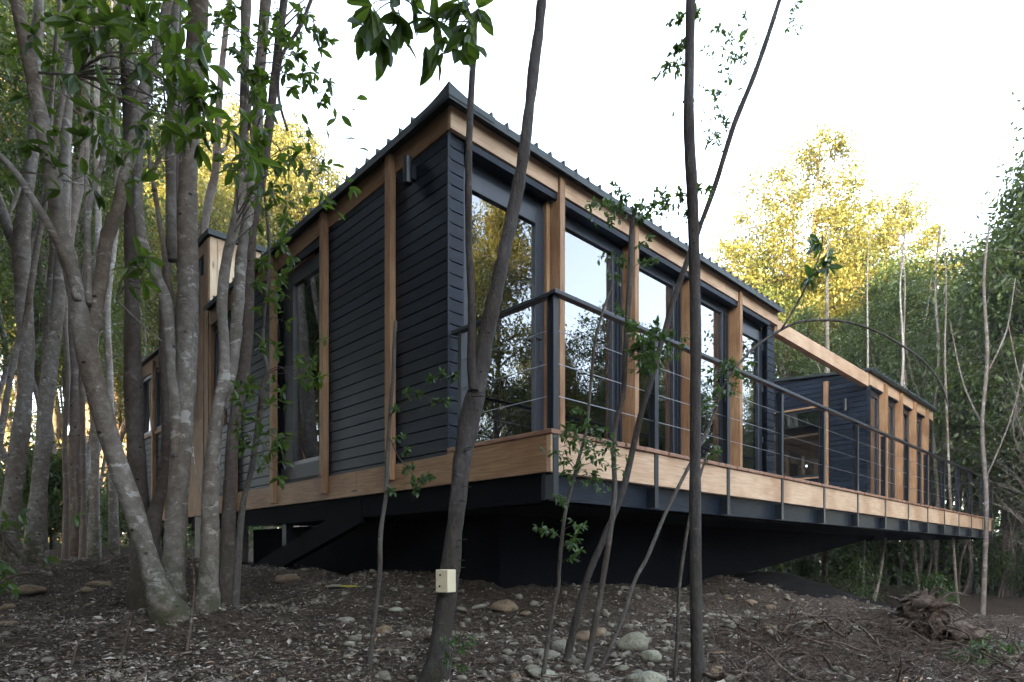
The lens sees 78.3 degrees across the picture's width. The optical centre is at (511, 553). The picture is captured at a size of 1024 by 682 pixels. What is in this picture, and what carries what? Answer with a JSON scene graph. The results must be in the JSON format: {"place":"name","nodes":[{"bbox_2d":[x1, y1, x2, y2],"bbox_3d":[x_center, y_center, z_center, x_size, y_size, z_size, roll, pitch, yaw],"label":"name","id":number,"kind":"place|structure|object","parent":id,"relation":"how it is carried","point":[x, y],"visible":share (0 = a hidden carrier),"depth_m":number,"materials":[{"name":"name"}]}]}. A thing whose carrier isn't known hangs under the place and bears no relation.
{"place":"outdoors","nodes":[
{"label":"outdoors","id":0,"kind":"place"},
{"bbox_2d":[0,534,1023,681],"bbox_3d":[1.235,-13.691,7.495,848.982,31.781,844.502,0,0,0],"label":"ground","id":1,"kind":"structure","parent":0,"point":[1005,606],"depth_m":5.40,"materials":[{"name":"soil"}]},
{"bbox_2d":[0,126,47,341],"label":"tree","id":2,"kind":"object","parent":1,"relation":"on","point":[8,283],"visible":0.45,"depth_m":13.20,"materials":[{"name":"green plant"}]},
{"bbox_2d":[12,584,46,595],"bbox_3d":[-5.378,0.413,7.003,0.300,0.144,0.321,0,0,-43],"label":"stone","id":3,"kind":"object","parent":1,"relation":"on","point":[28,590],"visible":0.69,"depth_m":6.90,"materials":[{"name":"brown stone"}]},
{"bbox_2d":[0,0,61,466],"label":"tree","id":4,"kind":"object","parent":1,"relation":"on","point":[20,334],"visible":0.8,"depth_m":8.39,"materials":[{"name":"grey plant"}]},
{"bbox_2d":[0,482,62,539],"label":"bush","id":5,"kind":"object","parent":1,"relation":"on","point":[51,501],"visible":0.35,"depth_m":15.90,"materials":[{"name":"green plant"}]},
{"bbox_2d":[0,301,68,470],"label":"tree","id":6,"kind":"object","parent":1,"relation":"on","point":[11,407],"visible":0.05,"depth_m":40.88,"materials":[{"name":"yellow plant"}]},
{"bbox_2d":[0,345,68,539],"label":"tree","id":7,"kind":"object","parent":1,"relation":"on","point":[56,418],"depth_m":39.55,"materials":[{"name":"yellow plant"}]},
{"bbox_2d":[0,0,78,563],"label":"tree","id":8,"kind":"object","parent":1,"relation":"on","point":[20,236],"visible":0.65,"depth_m":9.13,"materials":[{"name":"grey plant"}]},
{"bbox_2d":[0,508,85,599],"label":"shrub","id":9,"kind":"object","parent":1,"relation":"on","point":[16,552],"visible":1,"depth_m":4.05,"materials":[{"name":"green plant"}]},
{"bbox_2d":[22,4,74,562],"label":"tree","id":10,"kind":"object","parent":1,"relation":"on","point":[53,320],"visible":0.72,"depth_m":9.48,"materials":[{"name":"grey plant"}]},
{"bbox_2d":[0,4,101,465],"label":"tree","id":11,"kind":"object","parent":1,"relation":"on","point":[5,349],"visible":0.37,"depth_m":13.62,"materials":[{"name":"green plant"}]},
{"bbox_2d":[0,454,105,548],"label":"bush","id":12,"kind":"object","parent":1,"relation":"on","point":[56,519],"visible":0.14,"depth_m":16.16,"materials":[{"name":"green plant"}]},
{"bbox_2d":[0,440,107,530],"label":"bush","id":13,"kind":"object","parent":1,"relation":"on","point":[54,465],"visible":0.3,"depth_m":16.03,"materials":[{"name":"green plant"}]},
{"bbox_2d":[0,48,123,403],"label":"tree","id":14,"kind":"object","parent":1,"relation":"on","point":[35,390],"visible":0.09,"depth_m":15.83,"materials":[{"name":"green plant"}]},
{"bbox_2d":[61,134,71,559],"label":"tree","id":15,"kind":"object","parent":1,"relation":"on","point":[65,540],"visible":0.59,"depth_m":12.08,"materials":[{"name":"plant"}]},
{"bbox_2d":[1,220,151,546],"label":"tree","id":16,"kind":"object","parent":1,"relation":"on","point":[122,429],"visible":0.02,"depth_m":31.59,"materials":[{"name":"yellow plant"}]},
{"bbox_2d":[0,43,164,481],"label":"tree","id":17,"kind":"object","parent":1,"relation":"on","point":[107,190],"visible":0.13,"depth_m":15.71,"materials":[{"name":"green plant"}]},
{"bbox_2d":[0,66,164,404],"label":"tree","id":18,"kind":"object","parent":1,"relation":"on","point":[103,216],"visible":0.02,"depth_m":21.14,"materials":[{"name":"green plant"}]},
{"bbox_2d":[74,0,91,558],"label":"tree","id":19,"kind":"object","parent":1,"relation":"on","point":[81,503],"visible":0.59,"depth_m":12.60,"materials":[{"name":"plant"}]},
{"bbox_2d":[0,107,165,452],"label":"tree","id":20,"kind":"object","parent":1,"relation":"on","point":[118,245],"visible":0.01,"depth_m":16.89,"materials":[{"name":"green plant"}]},
{"bbox_2d":[87,7,101,558],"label":"tree","id":21,"kind":"object","parent":1,"relation":"on","point":[94,549],"visible":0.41,"depth_m":13.02,"materials":[{"name":"grey plant"}]},
{"bbox_2d":[0,0,206,542],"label":"tree","id":22,"kind":"object","parent":1,"relation":"on","point":[43,271],"visible":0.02,"depth_m":17.17,"materials":[{"name":"green plant"}]},
{"bbox_2d":[53,276,153,494],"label":"tree","id":23,"kind":"object","parent":1,"relation":"on","point":[103,461],"visible":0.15,"depth_m":21.17,"materials":[{"name":"green plant"}]},
{"bbox_2d":[0,0,212,527],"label":"tree","id":24,"kind":"object","parent":1,"relation":"on","point":[153,137],"visible":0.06,"depth_m":16.29,"materials":[{"name":"green plant"}]},
{"bbox_2d":[103,0,120,554],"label":"tree","id":25,"kind":"object","parent":1,"relation":"on","point":[113,531],"visible":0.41,"depth_m":15.11,"materials":[{"name":"grey plant"}]},
{"bbox_2d":[61,474,162,552],"bbox_3d":[-9.847,-1.059,15.850,2.545,2.786,2.514,0,0,-29],"label":"bush","id":26,"kind":"object","parent":1,"relation":"on","point":[121,517],"visible":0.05,"depth_m":15.71,"materials":[{"name":"green plant"}]},
{"bbox_2d":[58,201,176,547],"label":"tree","id":27,"kind":"object","parent":1,"relation":"on","point":[155,297],"visible":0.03,"depth_m":27.46,"materials":[{"name":"green plant"}]},
{"bbox_2d":[0,0,275,555],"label":"tree","id":28,"kind":"object","parent":1,"relation":"on","point":[77,194],"visible":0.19,"depth_m":14.14,"materials":[{"name":"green plant"}]},
{"bbox_2d":[100,186,176,416],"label":"tree","id":29,"kind":"object","parent":1,"relation":"on","point":[144,330],"visible":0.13,"depth_m":20.22,"materials":[{"name":"green plant"}]},
{"bbox_2d":[0,0,282,626],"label":"tree","id":30,"kind":"object","parent":1,"relation":"on","point":[164,586],"visible":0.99,"depth_m":4.25,"materials":[{"name":"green plant"}]},
{"bbox_2d":[106,1,186,611],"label":"tree","id":31,"kind":"object","parent":1,"relation":"on","point":[133,393],"visible":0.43,"depth_m":6.36,"materials":[{"name":"grey plant"}]},
{"bbox_2d":[101,216,215,547],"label":"tree","id":32,"kind":"object","parent":1,"relation":"on","point":[148,346],"visible":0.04,"depth_m":27.46,"materials":[{"name":"green plant"}]},
{"bbox_2d":[115,108,223,443],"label":"tree","id":33,"kind":"object","parent":1,"relation":"on","point":[161,190],"visible":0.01,"depth_m":31.72,"materials":[{"name":"yellow plant"}]},
{"bbox_2d":[118,95,295,255],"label":"tree","id":34,"kind":"object","parent":1,"relation":"on","point":[232,106],"visible":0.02,"depth_m":33.59,"materials":[{"name":"yellow plant"}]},
{"bbox_2d":[199,0,231,236],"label":"tree","id":35,"kind":"object","parent":1,"relation":"on","point":[209,199],"visible":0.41,"depth_m":12.73,"materials":[{"name":"grey plant"}]},
{"bbox_2d":[112,107,332,546],"bbox_3d":[-13.049,-10.797,31.819,9.636,22.238,14.107,0,0,12],"label":"tree","id":36,"kind":"object","parent":1,"relation":"on","point":[218,206],"visible":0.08,"depth_m":29.25,"materials":[{"name":"yellow plant"}]},
{"bbox_2d":[131,0,376,614],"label":"tree","id":37,"kind":"object","parent":1,"relation":"on","point":[256,78],"visible":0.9,"depth_m":4.63,"materials":[{"name":"green plant"}]},
{"bbox_2d":[219,0,312,606],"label":"tree","id":38,"kind":"object","parent":1,"relation":"on","point":[227,546],"visible":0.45,"depth_m":5.63,"materials":[{"name":"grey plant"}]},
{"bbox_2d":[229,156,330,608],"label":"sapling","id":39,"kind":"object","parent":1,"relation":"on","point":[260,264],"visible":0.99,"depth_m":4.60,"materials":[{"name":"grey plant"}]},
{"bbox_2d":[219,125,355,526],"bbox_3d":[-11.374,-10.557,32.669,13.850,21.834,9.461,0,0,32],"label":"tree","id":40,"kind":"object","parent":1,"relation":"on","point":[335,179],"visible":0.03,"depth_m":30.91,"materials":[{"name":"yellow plant"}]},
{"bbox_2d":[367,320,460,665],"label":"sapling","id":41,"kind":"object","parent":1,"relation":"on","point":[429,477],"visible":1,"depth_m":3.81,"materials":[{"name":"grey plant"}]},
{"bbox_2d":[439,631,477,680],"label":"shrub","id":42,"kind":"object","parent":1,"relation":"on","point":[462,651],"visible":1,"depth_m":3.39,"materials":[{"name":"green plant"}]},
{"bbox_2d":[418,0,545,681],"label":"tree","id":43,"kind":"object","parent":1,"relation":"on","point":[479,353],"visible":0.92,"depth_m":3.64,"materials":[{"name":"brown plant"}]},
{"bbox_2d":[346,0,493,86],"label":"hanging branch","id":44,"kind":"object","parent":43,"relation":"hanging from","point":[372,34],"visible":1,"depth_m":2.90,"materials":[{"name":"green plant"}]},
{"bbox_2d":[436,569,455,592],"bbox_3d":[-0.364,0.150,3.445,0.084,0.124,0.078,0,0,32],"label":"nest box","id":45,"kind":"object","parent":43,"relation":"attached to","point":[445,580],"visible":1,"depth_m":3.42,"materials":[{"name":"beige paint"}]},
{"bbox_2d":[490,599,518,612],"bbox_3d":[-0.071,0.498,5.747,0.230,0.158,0.211,0,0,38],"label":"stone","id":46,"kind":"object","parent":1,"relation":"on","point":[506,605],"visible":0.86,"depth_m":5.69,"materials":[{"name":"beige stone"}]},
{"bbox_2d":[0,555,1022,681],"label":"fallen twigs","id":47,"kind":"object","parent":1,"relation":"on","point":[556,679],"depth_m":4.23,"materials":[{"name":"brown wood"}]},
{"bbox_2d":[0,409,1023,596],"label":"undergrowth","id":48,"kind":"object","parent":1,"relation":"on","point":[126,540],"visible":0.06,"depth_m":21.05,"materials":[{"name":"green plant"}]},
{"bbox_2d":[141,81,993,588],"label":"house","id":49,"kind":"structure","parent":1,"relation":"on","point":[783,479],"depth_m":7.32,"materials":[{"name":"black wood"}]},
{"bbox_2d":[283,253,318,467],"bbox_3d":[-2.599,-2.420,8.006,0.060,2.560,1.310,0,0,-44],"label":"window","id":50,"kind":"structure","parent":49,"relation":"in","point":[301,418],"depth_m":8.13,"materials":[{"name":"clear glass"}]},
{"bbox_2d":[462,168,543,442],"bbox_3d":[-0.091,-2.337,6.406,1.194,2.727,0.100,0,0,-44],"label":"door","id":51,"kind":"structure","parent":49,"relation":"in","point":[524,281],"depth_m":6.53,"materials":[{"name":"black metal"}]},
{"bbox_2d":[565,216,621,441],"bbox_3d":[0.888,-2.386,7.397,1.296,2.827,0.060,0,0,-44],"label":"window","id":52,"kind":"structure","parent":49,"relation":"in","point":[586,280],"depth_m":7.44,"materials":[{"name":"clear glass"}]},
{"bbox_2d":[639,258,680,454],"bbox_3d":[1.879,-2.386,8.356,1.296,2.827,0.060,0,0,-44],"label":"window","id":53,"kind":"structure","parent":49,"relation":"in","point":[656,287],"depth_m":8.51,"materials":[{"name":"clear glass"}]},
{"bbox_2d":[700,292,727,462],"bbox_3d":[2.868,-2.386,9.315,1.291,2.827,0.060,0,0,-44],"label":"window","id":54,"kind":"structure","parent":49,"relation":"in","point":[712,312],"depth_m":9.45,"materials":[{"name":"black glass"}]},
{"bbox_2d":[743,322,762,470],"bbox_3d":[3.797,-2.337,10.181,1.065,2.727,0.089,0,0,-44],"label":"window","id":55,"kind":"structure","parent":49,"relation":"in","point":[752,390],"depth_m":10.38,"materials":[{"name":"clear glass"}]},
{"bbox_2d":[533,284,631,676],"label":"sapling","id":56,"kind":"object","parent":1,"relation":"on","point":[577,467],"visible":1,"depth_m":3.58,"materials":[{"name":"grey plant"}]},
{"bbox_2d":[615,631,648,651],"bbox_3d":[0.827,0.618,4.296,0.251,0.165,0.174,-1,-1,-22],"label":"stone","id":57,"kind":"object","parent":1,"relation":"on","point":[637,641],"visible":0.73,"depth_m":4.25,"materials":[{"name":"grey stone"}]},
{"bbox_2d":[583,181,689,672],"bbox_3d":[0.750,-0.663,3.792,0.656,3.168,0.327,0,0,17],"label":"sapling","id":58,"kind":"object","parent":1,"relation":"on","point":[642,346],"visible":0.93,"depth_m":3.80,"materials":[{"name":"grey plant"}]},
{"bbox_2d":[626,670,666,681],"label":"stone","id":59,"kind":"object","parent":1,"relation":"on","point":[649,676],"visible":0.97,"depth_m":3.34,"materials":[{"name":"grey stone"}]},
{"bbox_2d":[637,0,715,681],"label":"tree","id":60,"kind":"object","parent":1,"relation":"on","point":[691,213],"visible":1,"depth_m":3.41,"materials":[{"name":"brown plant"}]},
{"bbox_2d":[562,0,806,661],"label":"tree","id":61,"kind":"object","parent":1,"relation":"on","point":[569,647],"visible":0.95,"depth_m":4.19,"materials":[{"name":"brown plant"}]},
{"bbox_2d":[672,452,707,679],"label":"sapling","id":62,"kind":"object","parent":1,"relation":"on","point":[674,674],"visible":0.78,"depth_m":3.63,"materials":[{"name":"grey plant"}]},
{"bbox_2d":[739,241,807,570],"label":"tree","id":63,"kind":"object","parent":1,"relation":"on","point":[769,293],"visible":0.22,"depth_m":25.98,"materials":[{"name":"yellow plant"}]},
{"bbox_2d":[601,234,949,663],"bbox_3d":[1.728,-0.616,4.095,2.388,2.923,0.432,0,0,0],"label":"sapling","id":64,"kind":"object","parent":1,"relation":"on","point":[811,273],"visible":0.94,"depth_m":4.09,"materials":[{"name":"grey plant"}]},
{"bbox_2d":[772,278,831,572],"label":"tree","id":65,"kind":"object","parent":1,"relation":"on","point":[787,302],"visible":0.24,"depth_m":25.97,"materials":[{"name":"green plant"}]},
{"bbox_2d":[727,571,895,609],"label":"dark soil bank","id":66,"kind":"structure","parent":1,"relation":"on","point":[792,583],"depth_m":8.94,"materials":[{"name":"black soil"}]},
{"bbox_2d":[787,555,846,585],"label":"bush","id":67,"kind":"object","parent":1,"relation":"on","point":[806,569],"visible":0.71,"depth_m":14.41,"materials":[{"name":"green plant"}]},
{"bbox_2d":[774,301,861,578],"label":"tree","id":68,"kind":"object","parent":1,"relation":"on","point":[802,327],"visible":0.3,"depth_m":22.84,"materials":[{"name":"green plant"}]},
{"bbox_2d":[704,120,932,572],"bbox_3d":[12.660,-8.377,28.174,12.311,19.408,8.410,0,0,-11],"label":"tree","id":69,"kind":"object","parent":1,"relation":"on","point":[793,271],"visible":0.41,"depth_m":26.36,"materials":[{"name":"yellow plant"}]},
{"bbox_2d":[821,226,829,583],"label":"tree","id":70,"kind":"object","parent":1,"relation":"on","point":[824,555],"visible":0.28,"depth_m":17.32,"materials":[{"name":"grey plant"}]},
{"bbox_2d":[659,587,1023,681],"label":"leaf litter","id":71,"kind":"object","parent":1,"relation":"on","point":[923,613],"visible":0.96,"depth_m":4.57,"materials":[{"name":"brown plant"}]},
{"bbox_2d":[815,548,895,601],"bbox_3d":[6.885,0.606,12.495,1.421,1.449,1.439,0,0,-4],"label":"bush","id":72,"kind":"object","parent":1,"relation":"on","point":[851,564],"visible":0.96,"depth_m":12.56,"materials":[{"name":"green plant"}]},
{"bbox_2d":[809,263,921,582],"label":"tree","id":73,"kind":"object","parent":1,"relation":"on","point":[872,292],"visible":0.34,"depth_m":21.75,"materials":[{"name":"green plant"}]},
{"bbox_2d":[861,228,869,597],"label":"tree","id":74,"kind":"object","parent":1,"relation":"on","point":[864,547],"visible":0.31,"depth_m":15.83,"materials":[{"name":"white plant"}]},
{"bbox_2d":[818,301,915,579],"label":"tree","id":75,"kind":"object","parent":1,"relation":"on","point":[843,325],"visible":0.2,"depth_m":22.62,"materials":[{"name":"green plant"}]},
{"bbox_2d":[788,171,972,582],"bbox_3d":[17.099,-7.776,29.724,8.322,19.206,12.183,0,0,-25],"label":"tree","id":76,"kind":"object","parent":1,"relation":"on","point":[891,236],"visible":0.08,"depth_m":27.89,"materials":[{"name":"yellow plant"}]},
{"bbox_2d":[830,522,933,584],"bbox_3d":[12.474,-0.163,21.421,3.433,3.312,3.391,0,0,36],"label":"bush","id":77,"kind":"object","parent":1,"relation":"on","point":[890,543],"visible":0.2,"depth_m":21.23,"materials":[{"name":"green plant"}]},
{"bbox_2d":[850,540,926,579],"bbox_3d":[13.044,0.033,21.823,2.359,2.744,2.388,0,0,-44],"label":"bush","id":78,"kind":"object","parent":1,"relation":"on","point":[879,543],"visible":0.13,"depth_m":21.71,"materials":[{"name":"green plant"}]},
{"bbox_2d":[872,226,914,601],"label":"tree","id":79,"kind":"object","parent":1,"relation":"on","point":[884,541],"visible":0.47,"depth_m":16.09,"materials":[{"name":"white plant"}]},
{"bbox_2d":[821,235,977,587],"bbox_3d":[16.896,-6.000,26.656,10.623,16.068,8.182,0,0,-23],"label":"tree","id":80,"kind":"object","parent":1,"relation":"on","point":[895,263],"visible":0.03,"depth_m":25.75,"materials":[{"name":"green plant"}]},
{"bbox_2d":[866,226,944,586],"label":"tree","id":81,"kind":"object","parent":1,"relation":"on","point":[901,568],"visible":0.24,"depth_m":21.44,"materials":[{"name":"grey plant"}]},
{"bbox_2d":[897,227,919,589],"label":"tree","id":82,"kind":"object","parent":1,"relation":"on","point":[914,551],"visible":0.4,"depth_m":16.79,"materials":[{"name":"grey plant"}]},
{"bbox_2d":[840,264,980,588],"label":"tree","id":83,"kind":"object","parent":1,"relation":"on","point":[910,298],"visible":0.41,"depth_m":20.79,"materials":[{"name":"green plant"}]},
{"bbox_2d":[882,281,957,586],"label":"tree","id":84,"kind":"object","parent":1,"relation":"on","point":[930,302],"visible":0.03,"depth_m":24.95,"materials":[{"name":"green plant"}]},
{"bbox_2d":[893,569,968,609],"bbox_3d":[9.412,1.036,14.072,1.375,1.402,1.392,0,0,45],"label":"bush","id":85,"kind":"object","parent":1,"relation":"on","point":[933,583],"visible":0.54,"depth_m":13.85,"materials":[{"name":"green plant"}]},
{"bbox_2d":[861,261,1003,590],"bbox_3d":[17.681,-5.011,25.729,7.197,14.134,9.345,0,0,23],"label":"tree","id":86,"kind":"object","parent":1,"relation":"on","point":[922,313],"visible":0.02,"depth_m":25.00,"materials":[{"name":"green plant"}]},
{"bbox_2d":[859,325,1020,594],"bbox_3d":[13.634,-2.523,19.390,4.984,8.348,6.770,0,0,-75],"label":"shrub","id":87,"kind":"object","parent":1,"relation":"on","point":[960,563],"visible":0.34,"depth_m":18.98,"materials":[{"name":"green plant"}]},
{"bbox_2d":[878,333,1001,590],"bbox_3d":[12.807,-2.470,19.862,6.067,8.070,4.466,0,0,-45],"label":"shrub","id":88,"kind":"object","parent":1,"relation":"on","point":[931,555],"visible":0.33,"depth_m":19.25,"materials":[{"name":"green plant"}]},
{"bbox_2d":[905,301,977,583],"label":"tree","id":89,"kind":"object","parent":1,"relation":"on","point":[943,551],"visible":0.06,"depth_m":22.84,"materials":[{"name":"green plant"}]},
{"bbox_2d":[904,226,979,593],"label":"tree","id":90,"kind":"object","parent":1,"relation":"on","point":[936,554],"visible":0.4,"depth_m":19.28,"materials":[{"name":"grey plant"}]},
{"bbox_2d":[884,259,1003,594],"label":"tree","id":91,"kind":"object","parent":1,"relation":"on","point":[973,589],"visible":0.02,"depth_m":24.67,"materials":[{"name":"green plant"}]},
{"bbox_2d":[871,150,1023,519],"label":"tree","id":92,"kind":"object","parent":1,"relation":"on","point":[1009,204],"visible":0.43,"depth_m":18.20,"materials":[{"name":"green plant"}]},
{"bbox_2d":[898,522,1000,586],"bbox_3d":[15.608,0.144,22.298,3.270,3.414,3.230,0,0,25],"label":"bush","id":93,"kind":"object","parent":1,"relation":"on","point":[942,543],"visible":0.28,"depth_m":22.13,"materials":[{"name":"green plant"}]},
{"bbox_2d":[876,215,1023,596],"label":"tree","id":94,"kind":"object","parent":1,"relation":"on","point":[1007,592],"visible":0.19,"depth_m":18.86,"materials":[{"name":"green plant"}]},
{"bbox_2d":[940,227,960,613],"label":"tree","id":95,"kind":"object","parent":1,"relation":"on","point":[950,503],"visible":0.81,"depth_m":16.20,"materials":[{"name":"grey plant"}]},
{"bbox_2d":[881,90,1023,481],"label":"tree","id":96,"kind":"object","parent":1,"relation":"on","point":[978,257],"visible":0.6,"depth_m":17.30,"materials":[{"name":"green plant"}]},
{"bbox_2d":[900,254,1023,520],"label":"tree","id":97,"kind":"object","parent":1,"relation":"on","point":[1014,416],"visible":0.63,"depth_m":16.68,"materials":[{"name":"green plant"}]},
{"bbox_2d":[909,252,1023,592],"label":"tree","id":98,"kind":"object","parent":1,"relation":"on","point":[969,589],"visible":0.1,"depth_m":20.19,"materials":[{"name":"green plant"}]},
{"bbox_2d":[922,363,1023,557],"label":"shrub","id":99,"kind":"object","parent":1,"relation":"on","point":[1000,483],"visible":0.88,"depth_m":14.88,"materials":[{"name":"green plant"}]},
{"bbox_2d":[924,364,1023,521],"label":"shrub","id":100,"kind":"object","parent":1,"relation":"on","point":[995,448],"visible":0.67,"depth_m":16.64,"materials":[{"name":"green plant"}]},
{"bbox_2d":[929,351,1023,536],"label":"shrub","id":101,"kind":"object","parent":1,"relation":"on","point":[1011,499],"visible":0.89,"depth_m":15.44,"materials":[{"name":"green plant"}]},
{"bbox_2d":[930,385,1023,596],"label":"shrub","id":102,"kind":"object","parent":1,"relation":"on","point":[1012,546],"visible":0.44,"depth_m":18.32,"materials":[{"name":"green plant"}]},
{"bbox_2d":[943,633,1023,668],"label":"shrub","id":103,"kind":"object","parent":1,"relation":"on","point":[1009,649],"visible":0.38,"depth_m":4.48,"materials":[{"name":"green plant"}]},
{"bbox_2d":[949,226,1023,614],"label":"tree","id":104,"kind":"object","parent":1,"relation":"on","point":[983,596],"visible":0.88,"depth_m":14.75,"materials":[{"name":"grey plant"}]},
{"bbox_2d":[969,547,1023,597],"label":"bush","id":105,"kind":"object","parent":1,"relation":"on","point":[998,560],"visible":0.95,"depth_m":18.40,"materials":[{"name":"green plant"}]},
{"bbox_2d":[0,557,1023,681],"bbox_3d":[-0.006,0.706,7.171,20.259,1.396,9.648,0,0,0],"label":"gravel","id":106,"kind":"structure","parent":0,"point":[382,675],"depth_m":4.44,"materials":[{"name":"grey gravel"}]},
{"bbox_2d":[0,0,1023,553],"label":"sky","id":107,"kind":"structure","parent":0,"point":[926,86],"materials":[{"name":"white"}]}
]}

